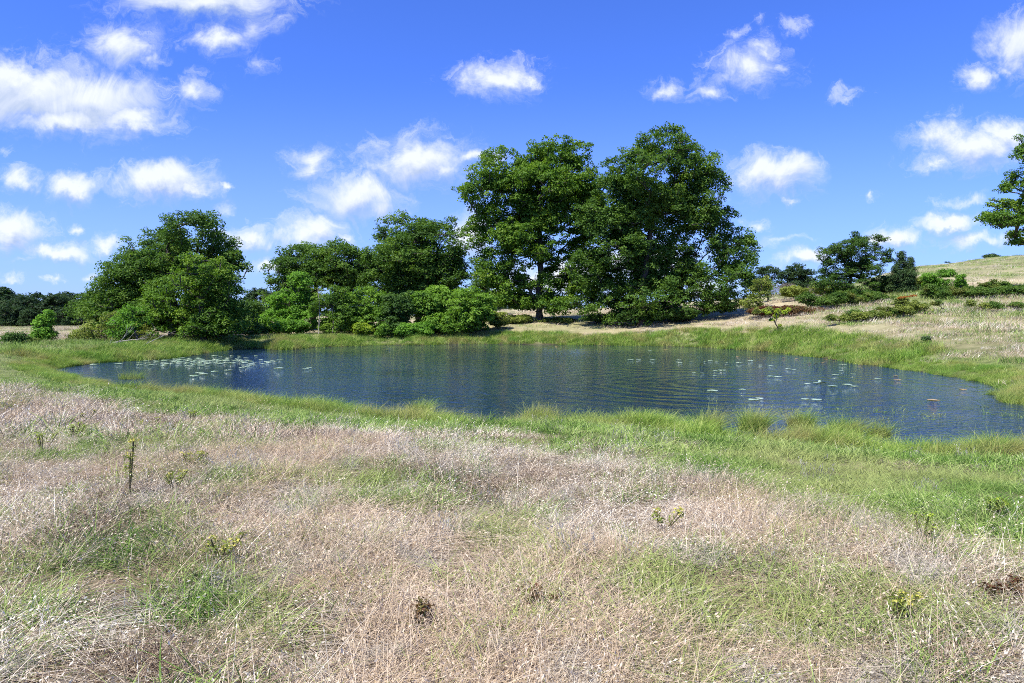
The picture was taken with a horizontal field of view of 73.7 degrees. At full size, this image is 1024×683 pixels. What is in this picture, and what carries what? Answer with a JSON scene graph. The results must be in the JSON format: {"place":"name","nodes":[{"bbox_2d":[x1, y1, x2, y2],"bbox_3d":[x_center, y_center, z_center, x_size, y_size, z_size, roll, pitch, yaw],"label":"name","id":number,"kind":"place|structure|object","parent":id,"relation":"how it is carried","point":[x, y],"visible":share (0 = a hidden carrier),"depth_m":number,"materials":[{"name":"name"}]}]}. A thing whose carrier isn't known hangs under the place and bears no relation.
{"place":"outdoors","nodes":[
{"label":"outdoors","id":0,"kind":"place"},
{"bbox_2d":[0,321,957,366],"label":"marsh grass","id":1,"kind":"structure","parent":0,"point":[283,341],"depth_m":60.74,"materials":[{"name":"plant"}]},
{"bbox_2d":[0,426,1023,682],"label":"green grass","id":2,"kind":"structure","parent":0,"point":[886,486],"depth_m":4.08,"materials":[{"name":"plant"}]},
{"bbox_2d":[0,256,1023,682],"bbox_3d":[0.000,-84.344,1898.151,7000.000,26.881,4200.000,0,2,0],"label":"ground","id":3,"kind":"structure","parent":0,"point":[962,344],"depth_m":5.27,"materials":[{"name":"plant"}]},
{"bbox_2d":[0,297,8,304],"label":"tree","id":4,"kind":"object","parent":3,"relation":"on","point":[3,301],"visible":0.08,"depth_m":161.12,"materials":[{"name":"green plant"}]},
{"bbox_2d":[0,286,17,304],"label":"tree","id":5,"kind":"object","parent":3,"relation":"on","point":[7,293],"visible":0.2,"depth_m":165.25,"materials":[{"name":"green plant"}]},
{"bbox_2d":[0,303,28,326],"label":"tree","id":6,"kind":"object","parent":3,"relation":"on","point":[5,310],"visible":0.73,"depth_m":148.81,"materials":[{"name":"green plant"}]},
{"bbox_2d":[0,331,32,344],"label":"shrub","id":7,"kind":"object","parent":3,"relation":"on","point":[22,336],"visible":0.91,"depth_m":51.73,"materials":[{"name":"green plant"}]},
{"bbox_2d":[4,305,32,326],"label":"tree","id":8,"kind":"object","parent":3,"relation":"on","point":[21,307],"visible":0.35,"depth_m":151.12,"materials":[{"name":"green plant"}]},
{"bbox_2d":[6,295,41,315],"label":"tree","id":9,"kind":"object","parent":3,"relation":"on","point":[23,301],"visible":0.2,"depth_m":154.74,"materials":[{"name":"green plant"}]},
{"bbox_2d":[15,309,38,326],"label":"tree","id":10,"kind":"object","parent":3,"relation":"on","point":[29,315],"visible":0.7,"depth_m":148.54,"materials":[{"name":"green plant"}]},
{"bbox_2d":[24,291,58,313],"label":"tree","id":11,"kind":"object","parent":3,"relation":"on","point":[35,295],"visible":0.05,"depth_m":163.50,"materials":[{"name":"green plant"}]},
{"bbox_2d":[28,309,60,341],"bbox_3d":[-39.731,-1.259,58.204,2.358,3.089,2.210,0,2,0],"label":"sapling","id":12,"kind":"object","parent":3,"relation":"on","point":[42,326],"visible":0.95,"depth_m":57.70,"materials":[{"name":"green plant"}]},
{"bbox_2d":[33,431,57,449],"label":"flowering weed","id":13,"kind":"object","parent":3,"relation":"on","point":[39,436],"visible":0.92,"depth_m":7.79,"materials":[{"name":"green plant"}]},
{"bbox_2d":[34,293,73,322],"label":"tree","id":14,"kind":"object","parent":3,"relation":"on","point":[48,301],"visible":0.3,"depth_m":155.51,"materials":[{"name":"green plant"}]},
{"bbox_2d":[52,308,77,325],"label":"tree","id":15,"kind":"object","parent":3,"relation":"on","point":[59,321],"visible":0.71,"depth_m":149.47,"materials":[{"name":"green plant"}]},
{"bbox_2d":[54,291,82,309],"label":"tree","id":16,"kind":"object","parent":3,"relation":"on","point":[70,294],"visible":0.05,"depth_m":167.27,"materials":[{"name":"green plant"}]},
{"bbox_2d":[59,305,85,325],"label":"tree","id":17,"kind":"object","parent":3,"relation":"on","point":[77,320],"visible":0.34,"depth_m":150.39,"materials":[{"name":"green plant"}]},
{"bbox_2d":[56,297,97,314],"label":"tree","id":18,"kind":"object","parent":3,"relation":"on","point":[74,301],"visible":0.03,"depth_m":157.27,"materials":[{"name":"green plant"}]},
{"bbox_2d":[68,422,87,439],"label":"flowering weed","id":19,"kind":"object","parent":3,"relation":"on","point":[72,429],"visible":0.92,"depth_m":8.68,"materials":[{"name":"green plant"}]},
{"bbox_2d":[65,311,153,339],"bbox_3d":[-35.992,-1.291,60.790,6.712,2.831,6.023,0,2,0],"label":"shrub","id":20,"kind":"object","parent":3,"relation":"on","point":[86,332],"visible":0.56,"depth_m":59.27,"materials":[{"name":"green plant"}]},
{"bbox_2d":[121,437,139,494],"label":"flowering weed","id":21,"kind":"object","parent":3,"relation":"on","point":[131,462],"visible":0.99,"depth_m":5.60,"materials":[{"name":"green plant"}]},
{"bbox_2d":[102,303,159,340],"bbox_3d":[-32.821,-1.513,58.199,4.474,3.532,3.825,0,2,0],"label":"young elm","id":22,"kind":"object","parent":3,"relation":"on","point":[125,320],"visible":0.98,"depth_m":58.03,"materials":[{"name":"green plant"}]},
{"bbox_2d":[62,209,261,337],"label":"oak tree","id":23,"kind":"object","parent":3,"relation":"on","point":[128,276],"visible":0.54,"depth_m":66.21,"materials":[{"name":"green plant"}]},
{"bbox_2d":[163,469,187,487],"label":"flowering weed","id":24,"kind":"object","parent":3,"relation":"on","point":[178,478],"visible":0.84,"depth_m":5.81,"materials":[{"name":"green plant"}]},
{"bbox_2d":[132,251,252,340],"bbox_3d":[-29.692,-3.912,62.440,11.386,8.316,8.113,0,2,0],"label":"elm tree","id":25,"kind":"object","parent":3,"relation":"on","point":[200,292],"visible":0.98,"depth_m":61.50,"materials":[{"name":"green plant"}]},
{"bbox_2d":[188,409,196,417],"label":"flowering weed","id":26,"kind":"object","parent":3,"relation":"on","point":[192,413],"visible":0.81,"depth_m":11.53,"materials":[{"name":"green plant"}]},
{"bbox_2d":[179,450,208,466],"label":"flowering weed","id":27,"kind":"object","parent":3,"relation":"on","point":[202,452],"visible":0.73,"depth_m":6.84,"materials":[{"name":"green plant"}]},
{"bbox_2d":[198,531,246,563],"bbox_3d":[-1.680,1.230,4.021,0.277,0.200,0.244,-2,3,-37],"label":"flowering weed","id":28,"kind":"object","parent":3,"relation":"on","point":[212,545],"visible":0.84,"depth_m":4.01,"materials":[{"name":"yellow plant"}]},
{"bbox_2d":[238,299,271,334],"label":"shrub","id":29,"kind":"object","parent":3,"relation":"on","point":[256,304],"visible":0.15,"depth_m":78.49,"materials":[{"name":"green plant"}]},
{"bbox_2d":[239,323,270,334],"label":"shrub","id":30,"kind":"object","parent":3,"relation":"on","point":[263,329],"visible":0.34,"depth_m":73.04,"materials":[{"name":"green plant"}]},
{"bbox_2d":[243,287,270,311],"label":"tree","id":31,"kind":"object","parent":3,"relation":"on","point":[253,294],"visible":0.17,"depth_m":182.23,"materials":[{"name":"green plant"}]},
{"bbox_2d":[253,270,325,333],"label":"tree","id":32,"kind":"object","parent":3,"relation":"on","point":[282,312],"visible":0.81,"depth_m":75.53,"materials":[{"name":"green plant"}]},
{"bbox_2d":[269,319,311,333],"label":"shrub","id":33,"kind":"object","parent":3,"relation":"on","point":[283,326],"visible":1,"depth_m":72.84,"materials":[{"name":"green plant"}]},
{"bbox_2d":[256,236,371,329],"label":"oak tree","id":34,"kind":"object","parent":3,"relation":"on","point":[316,263],"visible":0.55,"depth_m":87.34,"materials":[{"name":"green plant"}]},
{"bbox_2d":[316,318,347,333],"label":"shrub","id":35,"kind":"object","parent":3,"relation":"on","point":[325,325],"visible":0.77,"depth_m":73.48,"materials":[{"name":"green plant"}]},
{"bbox_2d":[306,284,360,331],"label":"tree","id":36,"kind":"object","parent":3,"relation":"on","point":[341,313],"visible":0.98,"depth_m":73.96,"materials":[{"name":"green plant"}]},
{"bbox_2d":[352,322,374,334],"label":"shrub","id":37,"kind":"object","parent":3,"relation":"on","point":[364,328],"visible":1,"depth_m":73.21,"materials":[{"name":"green plant"}]},
{"bbox_2d":[341,286,387,334],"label":"sumac","id":38,"kind":"object","parent":3,"relation":"on","point":[367,310],"visible":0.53,"depth_m":75.89,"materials":[{"name":"green plant"}]},
{"bbox_2d":[374,323,391,336],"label":"shrub","id":39,"kind":"object","parent":3,"relation":"on","point":[384,329],"visible":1,"depth_m":73.39,"materials":[{"name":"green plant"}]},
{"bbox_2d":[328,209,472,319],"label":"oak tree","id":40,"kind":"object","parent":3,"relation":"on","point":[408,264],"visible":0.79,"depth_m":86.53,"materials":[{"name":"green plant"}]},
{"bbox_2d":[375,290,425,331],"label":"tree","id":41,"kind":"object","parent":3,"relation":"on","point":[395,319],"visible":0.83,"depth_m":74.85,"materials":[{"name":"green plant"}]},
{"bbox_2d":[392,322,416,335],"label":"shrub","id":42,"kind":"object","parent":3,"relation":"on","point":[404,329],"visible":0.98,"depth_m":73.45,"materials":[{"name":"green plant"}]},
{"bbox_2d":[406,596,435,624],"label":"dock weed","id":43,"kind":"object","parent":3,"relation":"on","point":[421,604],"visible":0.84,"depth_m":3.15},
{"bbox_2d":[412,321,435,336],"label":"shrub","id":44,"kind":"object","parent":3,"relation":"on","point":[428,329],"visible":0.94,"depth_m":74.14,"materials":[{"name":"green plant"}]},
{"bbox_2d":[402,284,500,333],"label":"sumac","id":45,"kind":"object","parent":3,"relation":"on","point":[459,312],"visible":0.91,"depth_m":76.22,"materials":[{"name":"green plant"}]},
{"bbox_2d":[467,257,501,310],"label":"tree","id":46,"kind":"object","parent":3,"relation":"on","point":[483,287],"visible":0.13,"depth_m":108.58,"materials":[{"name":"green plant"}]},
{"bbox_2d":[487,311,511,328],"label":"shrub","id":47,"kind":"object","parent":3,"relation":"on","point":[501,319],"visible":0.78,"depth_m":79.18,"materials":[{"name":"green plant"}]},
{"bbox_2d":[0,375,1023,477],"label":"green grass","id":48,"kind":"structure","parent":3,"relation":"on","point":[803,450],"depth_m":10.72,"materials":[{"name":"plant"}]},
{"bbox_2d":[0,376,1023,469],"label":"dry grass","id":49,"kind":"structure","parent":3,"relation":"on","point":[35,410],"depth_m":10.16,"materials":[{"name":"plant"}]},
{"bbox_2d":[0,282,1023,392],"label":"green grass","id":50,"kind":"structure","parent":3,"relation":"on","point":[71,342],"depth_m":53.57,"materials":[{"name":"plant"}]},
{"bbox_2d":[0,283,1023,385],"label":"dry grass","id":51,"kind":"structure","parent":3,"relation":"on","point":[62,334],"depth_m":55.57,"materials":[{"name":"plant"}]},
{"bbox_2d":[0,254,1023,335],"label":"dry grass","id":52,"kind":"structure","parent":3,"relation":"on","point":[533,312],"depth_m":97.53,"materials":[{"name":"plant"}]},
{"bbox_2d":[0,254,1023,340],"bbox_3d":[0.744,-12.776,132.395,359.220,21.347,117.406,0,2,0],"label":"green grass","id":53,"kind":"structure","parent":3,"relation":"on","point":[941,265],"depth_m":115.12,"materials":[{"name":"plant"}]},
{"bbox_2d":[8,349,1023,458],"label":"marsh grass","id":54,"kind":"structure","parent":3,"relation":"on","point":[987,444],"depth_m":17.55,"materials":[{"name":"plant"}]},
{"bbox_2d":[28,404,1023,566],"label":"grey weed","id":55,"kind":"object","parent":3,"relation":"on","point":[571,533],"visible":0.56,"depth_m":7.18,"materials":[{"name":"plant"}]},
{"bbox_2d":[451,133,611,320],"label":"hickory tree","id":56,"kind":"object","parent":3,"relation":"on","point":[560,191],"visible":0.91,"depth_m":84.01,"materials":[{"name":"green plant"}]},
{"bbox_2d":[517,581,561,604],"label":"dock weed","id":57,"kind":"object","parent":3,"relation":"on","point":[537,595],"visible":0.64,"depth_m":3.40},
{"bbox_2d":[506,314,577,323],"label":"shrub","id":58,"kind":"object","parent":3,"relation":"on","point":[522,318],"visible":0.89,"depth_m":83.91,"materials":[{"name":"green plant"}]},
{"bbox_2d":[578,302,735,322],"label":"shrub","id":59,"kind":"object","parent":3,"relation":"on","point":[686,313],"visible":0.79,"depth_m":79.08,"materials":[{"name":"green plant"}]},
{"bbox_2d":[650,506,685,531],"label":"flowering weed","id":60,"kind":"object","parent":3,"relation":"on","point":[655,512],"visible":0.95,"depth_m":4.96,"materials":[{"name":"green plant"}]},
{"bbox_2d":[560,121,775,325],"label":"oak tree","id":61,"kind":"object","parent":3,"relation":"on","point":[624,217],"visible":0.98,"depth_m":78.47,"materials":[{"name":"green plant"}]},
{"bbox_2d":[738,275,776,315],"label":"shrub","id":62,"kind":"object","parent":3,"relation":"on","point":[764,284],"visible":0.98,"depth_m":73.62,"materials":[{"name":"green plant"}]},
{"bbox_2d":[745,264,781,301],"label":"tree","id":63,"kind":"object","parent":3,"relation":"on","point":[762,270],"visible":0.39,"depth_m":99.11,"materials":[{"name":"green plant"}]},
{"bbox_2d":[751,305,796,315],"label":"shrub","id":64,"kind":"object","parent":3,"relation":"on","point":[757,311],"visible":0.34,"depth_m":68.75,"materials":[{"name":"green plant"}]},
{"bbox_2d":[761,307,790,329],"bbox_3d":[23.955,-1.829,62.034,2.789,2.569,0.959,0,2,-9],"label":"sapling","id":65,"kind":"object","parent":3,"relation":"on","point":[777,313],"visible":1,"depth_m":61.89,"materials":[{"name":"green plant"}]},
{"bbox_2d":[745,305,824,315],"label":"shrub","id":66,"kind":"object","parent":3,"relation":"on","point":[803,309],"visible":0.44,"depth_m":68.61,"materials":[{"name":"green plant"}]},
{"bbox_2d":[774,262,818,297],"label":"tree","id":67,"kind":"object","parent":3,"relation":"on","point":[802,279],"visible":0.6,"depth_m":96.32,"materials":[{"name":"green plant"}]},
{"bbox_2d":[771,282,824,299],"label":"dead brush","id":68,"kind":"object","parent":3,"relation":"on","point":[777,287],"visible":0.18,"depth_m":90.76,"materials":[{"name":"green plant"}]},
{"bbox_2d":[770,281,835,300],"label":"shrub","id":69,"kind":"object","parent":3,"relation":"on","point":[791,291],"visible":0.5,"depth_m":86.55,"materials":[{"name":"green plant"}]},
{"bbox_2d":[794,291,839,307],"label":"shrub","id":70,"kind":"object","parent":3,"relation":"on","point":[807,298],"visible":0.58,"depth_m":71.92,"materials":[{"name":"green plant"}]},
{"bbox_2d":[822,313,853,324],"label":"bramble","id":71,"kind":"object","parent":3,"relation":"on","point":[843,317],"visible":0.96,"depth_m":57.79,"materials":[{"name":"green plant"}]},
{"bbox_2d":[809,231,895,296],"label":"locust tree","id":72,"kind":"object","parent":3,"relation":"on","point":[863,264],"visible":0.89,"depth_m":74.72,"materials":[{"name":"green plant"}]},
{"bbox_2d":[815,290,896,304],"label":"shrub","id":73,"kind":"object","parent":3,"relation":"on","point":[840,297],"visible":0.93,"depth_m":69.41,"materials":[{"name":"green plant"}]},
{"bbox_2d":[845,308,876,320],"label":"bramble","id":74,"kind":"object","parent":3,"relation":"on","point":[851,310],"visible":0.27,"depth_m":57.63,"materials":[{"name":"green plant"}]},
{"bbox_2d":[850,310,891,320],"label":"shrub","id":75,"kind":"object","parent":3,"relation":"on","point":[861,315],"visible":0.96,"depth_m":56.69,"materials":[{"name":"green plant"}]},
{"bbox_2d":[866,275,895,293],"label":"shrub","id":76,"kind":"object","parent":3,"relation":"on","point":[883,279],"visible":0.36,"depth_m":76.80,"materials":[{"name":"green plant"}]},
{"bbox_2d":[875,306,899,316],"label":"bramble","id":77,"kind":"object","parent":3,"relation":"on","point":[887,309],"visible":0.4,"depth_m":57.74,"materials":[{"name":"green plant"}]},
{"bbox_2d":[882,251,921,293],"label":"cedar tree","id":78,"kind":"object","parent":3,"relation":"on","point":[905,278],"visible":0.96,"depth_m":73.53,"materials":[{"name":"green plant"}]},
{"bbox_2d":[881,589,925,618],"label":"flowering weed","id":79,"kind":"object","parent":3,"relation":"on","point":[902,600],"visible":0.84,"depth_m":3.44,"materials":[{"name":"yellow plant"}]},
{"bbox_2d":[890,294,917,316],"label":"shrub","id":80,"kind":"object","parent":3,"relation":"on","point":[903,305],"visible":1,"depth_m":55.90,"materials":[{"name":"green plant"}]},
{"bbox_2d":[910,300,936,313],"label":"bramble","id":81,"kind":"object","parent":3,"relation":"on","point":[919,306],"visible":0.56,"depth_m":57.68,"materials":[{"name":"green plant"}]},
{"bbox_2d":[920,336,931,341],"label":"shrub","id":82,"kind":"object","parent":3,"relation":"on","point":[929,338],"visible":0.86,"depth_m":44.93,"materials":[{"name":"green plant"}]},
{"bbox_2d":[911,511,941,536],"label":"flowering weed","id":83,"kind":"object","parent":3,"relation":"on","point":[932,527],"visible":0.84,"depth_m":4.75,"materials":[{"name":"green plant"}]},
{"bbox_2d":[919,283,952,297],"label":"bramble","id":84,"kind":"object","parent":3,"relation":"on","point":[932,290],"visible":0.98,"depth_m":67.40,"materials":[{"name":"green plant"}]},
{"bbox_2d":[929,299,943,308],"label":"bramble","id":85,"kind":"object","parent":3,"relation":"on","point":[938,302],"visible":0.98,"depth_m":57.68,"materials":[{"name":"green plant"}]},
{"bbox_2d":[919,268,957,286],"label":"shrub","id":86,"kind":"object","parent":3,"relation":"on","point":[932,278],"visible":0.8,"depth_m":72.57,"materials":[{"name":"green plant"}]},
{"bbox_2d":[942,285,975,296],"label":"bramble","id":87,"kind":"object","parent":3,"relation":"on","point":[962,291],"visible":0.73,"depth_m":67.23,"materials":[{"name":"green plant"}]},
{"bbox_2d":[953,273,968,287],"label":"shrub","id":88,"kind":"object","parent":3,"relation":"on","point":[960,281],"visible":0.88,"depth_m":71.69,"materials":[{"name":"green plant"}]},
{"bbox_2d":[962,299,992,309],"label":"bramble","id":89,"kind":"object","parent":3,"relation":"on","point":[971,302],"visible":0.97,"depth_m":57.80,"materials":[{"name":"green plant"}]},
{"bbox_2d":[968,281,1001,295],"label":"bramble","id":90,"kind":"object","parent":3,"relation":"on","point":[984,289],"visible":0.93,"depth_m":66.75,"materials":[{"name":"green plant"}]},
{"bbox_2d":[982,253,1000,258],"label":"shrub","id":91,"kind":"object","parent":3,"relation":"on","point":[988,255],"visible":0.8,"depth_m":189.18,"materials":[{"name":"green plant"}]},
{"bbox_2d":[982,495,1011,515],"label":"flowering weed","id":92,"kind":"object","parent":3,"relation":"on","point":[998,508],"visible":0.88,"depth_m":5.47,"materials":[{"name":"green plant"}]},
{"bbox_2d":[972,134,1023,245],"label":"oak tree","id":93,"kind":"object","parent":3,"relation":"on","point":[1002,216],"visible":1,"depth_m":69.26,"materials":[{"name":"green plant"}]},
{"bbox_2d":[978,574,1023,598],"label":"dock weed","id":94,"kind":"object","parent":3,"relation":"on","point":[1016,579],"visible":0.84,"depth_m":3.64,"materials":[{"name":"plant"}]},
{"bbox_2d":[985,300,1023,309],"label":"bramble","id":95,"kind":"object","parent":3,"relation":"on","point":[1013,305],"visible":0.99,"depth_m":57.54,"materials":[{"name":"green plant"}]},
{"bbox_2d":[989,279,1023,295],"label":"bramble","id":96,"kind":"object","parent":3,"relation":"on","point":[1005,287],"visible":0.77,"depth_m":66.64,"materials":[{"name":"green plant"}]},
{"bbox_2d":[0,0,1023,310],"label":"sky","id":97,"kind":"structure","parent":0,"point":[291,121],"materials":[{"name":"blue"}]},
{"bbox_2d":[56,344,1023,445],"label":"water","id":98,"kind":"structure","parent":0,"point":[484,379],"depth_m":32.21,"materials":[{"name":"blue liquid"}]},
{"bbox_2d":[112,370,150,379],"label":"sedge clump","id":99,"kind":"object","parent":98,"relation":"on","point":[123,376],"visible":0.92,"depth_m":34.03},
{"bbox_2d":[388,397,446,412],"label":"sedge clump","id":100,"kind":"object","parent":98,"relation":"on","point":[420,404],"visible":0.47,"depth_m":22.21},
{"bbox_2d":[506,399,577,418],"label":"sedge clump","id":101,"kind":"object","parent":98,"relation":"on","point":[541,413],"visible":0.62,"depth_m":20.80,"materials":[{"name":"plant"}]},
{"bbox_2d":[674,400,747,430],"bbox_3d":[5.544,2.046,18.855,2.728,0.888,2.897,0,2,0],"label":"sedge clump","id":102,"kind":"object","parent":98,"relation":"on","point":[712,418],"visible":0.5,"depth_m":18.92,"materials":[{"name":"plant"}]},
{"bbox_2d":[713,398,806,431],"bbox_3d":[7.112,1.993,18.910,2.965,0.989,2.797,2,3,44],"label":"sedge clump","id":103,"kind":"object","parent":98,"relation":"on","point":[751,418],"visible":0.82,"depth_m":18.85,"materials":[{"name":"plant"}]},
{"bbox_2d":[771,402,853,428],"bbox_3d":[8.387,2.043,19.328,2.104,0.856,2.765,2,3,40],"label":"sedge clump","id":104,"kind":"object","parent":98,"relation":"on","point":[791,421],"visible":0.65,"depth_m":19.33,"materials":[{"name":"plant"}]},
{"bbox_2d":[821,407,888,434],"bbox_3d":[9.336,2.111,18.439,2.576,0.790,2.340,0,2,0],"label":"sedge clump","id":105,"kind":"object","parent":98,"relation":"on","point":[852,424],"visible":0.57,"depth_m":18.24,"materials":[{"name":"plant"}]},
{"bbox_2d":[707,394,1021,440],"bbox_3d":[12.955,2.193,22.593,12.352,0.259,11.276,0,2,0],"label":"water weed","id":106,"kind":"object","parent":98,"relation":"on","point":[903,410],"visible":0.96,"depth_m":22.05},
{"bbox_2d":[853,415,926,437],"bbox_3d":[9.866,2.212,18.041,1.921,0.620,1.694,2,3,35],"label":"sedge clump","id":107,"kind":"object","parent":98,"relation":"on","point":[881,430],"visible":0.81,"depth_m":17.88,"materials":[{"name":"plant"}]},
{"bbox_2d":[990,383,1023,402],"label":"sedge clump","id":108,"kind":"object","parent":98,"relation":"in","point":[1008,394],"visible":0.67,"depth_m":25.13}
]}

